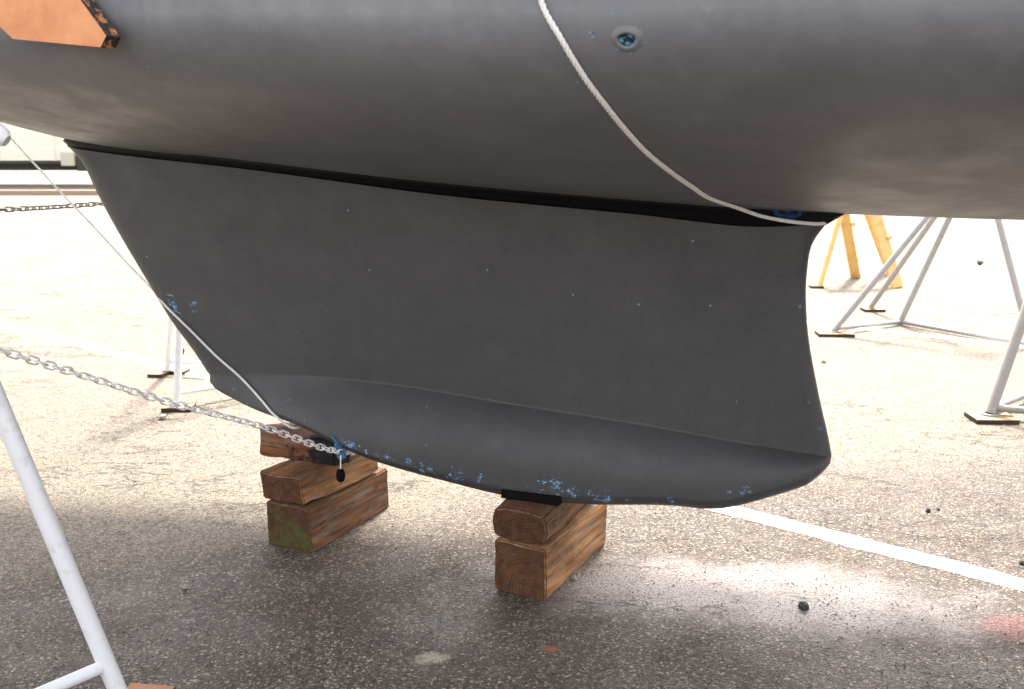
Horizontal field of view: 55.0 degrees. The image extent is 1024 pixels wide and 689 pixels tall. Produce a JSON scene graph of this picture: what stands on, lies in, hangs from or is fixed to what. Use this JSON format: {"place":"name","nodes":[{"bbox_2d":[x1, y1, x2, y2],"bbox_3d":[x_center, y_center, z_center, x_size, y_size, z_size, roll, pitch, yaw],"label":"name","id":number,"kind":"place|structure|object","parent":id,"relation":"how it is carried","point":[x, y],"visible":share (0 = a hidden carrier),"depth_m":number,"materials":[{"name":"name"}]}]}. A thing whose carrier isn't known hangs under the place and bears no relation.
{"place":"outdoors","nodes":[
{"label":"outdoors","id":0,"kind":"place"},
{"bbox_2d":[0,170,1023,688],"bbox_3d":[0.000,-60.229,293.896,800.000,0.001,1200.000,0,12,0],"label":"ground","id":1,"kind":"structure","parent":0,"point":[68,272],"depth_m":3.73,"materials":[{"name":"grey asphalt"}]},
{"bbox_2d":[0,122,86,170],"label":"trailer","id":2,"kind":"object","parent":1,"relation":"on","point":[43,151],"visible":0.07,"depth_m":30.40,"materials":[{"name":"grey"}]},
{"bbox_2d":[0,190,97,194],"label":"kerb","id":3,"kind":"structure","parent":1,"relation":"on","point":[47,192],"depth_m":26.15,"materials":[{"name":"white stone"}]},
{"bbox_2d":[0,0,127,688],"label":"boat stand","id":4,"kind":"object","parent":1,"relation":"on","point":[80,22],"visible":1,"depth_m":2.46,"materials":[{"name":"white metal"}]},
{"bbox_2d":[127,683,175,688],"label":"foot board","id":5,"kind":"object","parent":1,"relation":"on","point":[140,686],"visible":1,"depth_m":2.71,"materials":[{"name":"brown wood"}]},
{"bbox_2d":[147,370,169,377],"bbox_3d":[-2.275,0.189,6.337,0.100,0.022,0.120,1,12,6],"label":"foot board","id":6,"kind":"object","parent":1,"relation":"on","point":[157,374],"visible":1,"depth_m":6.30,"materials":[{"name":"brown wood"}]},
{"bbox_2d":[158,414,167,418],"bbox_3d":[-1.900,0.394,5.359,0.049,0.029,0.047,-3,12,-15],"label":"stone","id":7,"kind":"object","parent":1,"relation":"on","point":[163,416],"visible":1,"depth_m":5.34,"materials":[{"name":"white stone"}]},
{"bbox_2d":[161,402,196,411],"bbox_3d":[-1.878,0.354,5.547,0.165,0.024,0.120,-1,12,-3],"label":"foot board","id":8,"kind":"object","parent":1,"relation":"on","point":[171,408],"visible":0.66,"depth_m":5.49,"materials":[{"name":"brown wood"}]},
{"bbox_2d":[170,368,189,374],"bbox_3d":[-2.160,0.174,6.406,0.090,0.022,0.100,2,12,10],"label":"foot board","id":9,"kind":"object","parent":1,"relation":"on","point":[185,370],"visible":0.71,"depth_m":6.38,"materials":[{"name":"brown wood"}]},
{"bbox_2d":[162,316,215,406],"bbox_3d":[-1.823,-0.536,5.745,1.078,1.694,0.835,3,12,12],"label":"boat stand","id":10,"kind":"object","parent":1,"relation":"on","point":[178,362],"visible":0.06,"depth_m":5.58,"materials":[{"name":"white metal"}]},
{"bbox_2d":[267,467,388,552],"bbox_3d":[-0.714,0.631,3.877,0.212,0.178,0.528,6,13,25],"label":"timber block","id":11,"kind":"object","parent":1,"relation":"on","point":[312,526],"depth_m":3.69,"materials":[{"name":"brown wood"}]},
{"bbox_2d":[260,456,377,504],"bbox_3d":[-0.740,0.492,3.826,0.204,0.129,0.470,7,14,28],"label":"timber block","id":12,"kind":"object","parent":11,"relation":"on","point":[297,482],"depth_m":3.67,"materials":[{"name":"brown wood"}]},
{"bbox_2d":[260,422,348,465],"bbox_3d":[-0.788,0.378,3.824,0.367,0.119,0.171,5,13,23],"label":"timber block","id":13,"kind":"object","parent":12,"relation":"on","point":[274,445],"depth_m":3.76,"materials":[{"name":"brown wood"}]},
{"bbox_2d":[346,452,359,462],"bbox_3d":[-0.608,0.408,3.878,0.053,0.049,0.241,4,13,19],"label":"timber block","id":14,"kind":"object","parent":12,"relation":"on","point":[352,457],"depth_m":3.79,"materials":[{"name":"brown wood"}]},
{"bbox_2d":[0,400,1023,688],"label":"grit","id":15,"kind":"object","parent":1,"relation":"on","point":[518,600],"visible":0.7,"depth_m":3.22,"materials":[{"name":"grey gravel"}]},
{"bbox_2d":[0,321,1023,590],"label":"painted line","id":16,"kind":"object","parent":1,"relation":"on","point":[970,571],"visible":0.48,"depth_m":3.79,"materials":[{"name":"paint"}]},
{"bbox_2d":[495,504,606,599],"bbox_3d":[0.149,0.703,3.510,0.200,0.187,0.550,6,13,26],"label":"timber block","id":17,"kind":"object","parent":1,"relation":"on","point":[547,568],"depth_m":3.31,"materials":[{"name":"brown wood"}]},
{"bbox_2d":[493,499,583,543],"bbox_3d":[0.119,0.559,3.478,0.212,0.124,0.487,5,13,23],"label":"timber block","id":18,"kind":"object","parent":17,"relation":"on","point":[526,522],"depth_m":3.27,"materials":[{"name":"brown wood"}]},
{"bbox_2d":[0,0,1023,508],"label":"sailboat","id":19,"kind":"object","parent":18,"relation":"on","point":[490,246],"visible":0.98,"depth_m":3.04,"materials":[{"name":"paint"}]},
{"bbox_2d":[0,201,103,211],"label":"chain","id":20,"kind":"object","parent":19,"relation":"hanging from","point":[13,209],"visible":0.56,"depth_m":4.91,"materials":[{"name":"grey metal"}]},
{"bbox_2d":[11,137,301,428],"bbox_3d":[-1.814,-0.499,4.324,2.509,1.354,0.445,7,14,29],"label":"rope","id":21,"kind":"object","parent":19,"relation":"attached to","point":[161,301],"visible":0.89,"depth_m":3.89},
{"bbox_2d":[0,347,354,454],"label":"chain","id":22,"kind":"object","parent":19,"relation":"hanging from","point":[71,370],"visible":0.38,"depth_m":2.99,"materials":[{"name":"metal"}]},
{"bbox_2d":[331,435,345,459],"bbox_3d":[-0.631,0.376,3.574,0.058,0.092,0.035,0,12,0],"label":"blue tie","id":23,"kind":"object","parent":22,"relation":"attached to","point":[337,446],"visible":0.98,"depth_m":3.57,"materials":[{"name":"blue plastic"}]},
{"bbox_2d":[336,455,344,482],"bbox_3d":[-0.621,0.451,3.559,0.033,0.099,0.035,0,12,0],"label":"hanging weight","id":24,"kind":"object","parent":23,"relation":"hanging from","point":[340,475],"visible":1,"depth_m":3.55,"materials":[{"name":"black rubber"}]},
{"bbox_2d":[538,0,825,225],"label":"rope","id":25,"kind":"object","parent":19,"relation":"hanging from","point":[589,84],"visible":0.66,"depth_m":2.08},
{"bbox_2d":[501,489,561,505],"bbox_3d":[0.102,0.494,3.425,0.210,0.030,0.240,4,13,20],"label":"rubber pad","id":26,"kind":"object","parent":18,"relation":"on","point":[533,497],"visible":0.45,"depth_m":3.31,"materials":[{"name":"black rubber"}]},
{"bbox_2d":[798,601,808,610],"bbox_3d":[0.947,0.850,3.192,0.036,0.028,0.040,7,14,29],"label":"stone","id":27,"kind":"object","parent":1,"relation":"on","point":[803,606],"visible":1,"depth_m":3.18,"materials":[{"name":"grey stone"}]},
{"bbox_2d":[809,285,823,287],"bbox_3d":[3.107,-0.589,10.044,0.130,0.020,0.100,0,12,0],"label":"foot board","id":28,"kind":"object","parent":1,"relation":"on","point":[813,286],"visible":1,"depth_m":10.00,"materials":[{"name":"brown wood"}]},
{"bbox_2d":[815,330,854,336],"bbox_3d":[2.504,-0.085,7.634,0.270,0.024,0.160,1,12,4],"label":"foot board","id":29,"kind":"object","parent":1,"relation":"on","point":[840,333],"visible":0.98,"depth_m":7.58,"materials":[{"name":"brown wood"}]},
{"bbox_2d":[817,214,902,287],"bbox_3d":[3.701,-1.104,10.475,0.850,0.907,1.371,3,12,15],"label":"trestle","id":30,"kind":"object","parent":1,"relation":"on","point":[881,237],"visible":0.7,"depth_m":10.15,"materials":[{"name":"yellow wood"}]},
{"bbox_2d":[860,307,885,311],"bbox_3d":[3.193,-0.310,8.707,0.180,0.024,0.140,0,12,0],"label":"foot board","id":31,"kind":"object","parent":1,"relation":"on","point":[876,309],"visible":0.97,"depth_m":8.64,"materials":[{"name":"brown wood"}]},
{"bbox_2d":[807,321,1023,347],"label":"painted line","id":32,"kind":"object","parent":1,"relation":"on","point":[924,335],"visible":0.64,"depth_m":7.62,"materials":[{"name":"paint"}]},
{"bbox_2d":[828,217,1023,345],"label":"boat stand","id":33,"kind":"object","parent":1,"relation":"on","point":[900,321],"visible":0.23,"depth_m":7.63,"materials":[{"name":"white metal"}]},
{"bbox_2d":[964,411,1019,423],"bbox_3d":[2.602,0.398,5.338,0.225,0.024,0.170,0,12,2],"label":"foot board","id":34,"kind":"object","parent":1,"relation":"on","point":[976,417],"visible":0.89,"depth_m":5.28,"materials":[{"name":"brown wood"}]},
{"bbox_2d":[980,301,1023,416],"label":"boat stand","id":35,"kind":"object","parent":1,"relation":"on","point":[995,404],"visible":1,"depth_m":5.35,"materials":[{"name":"white metal"}]}
]}

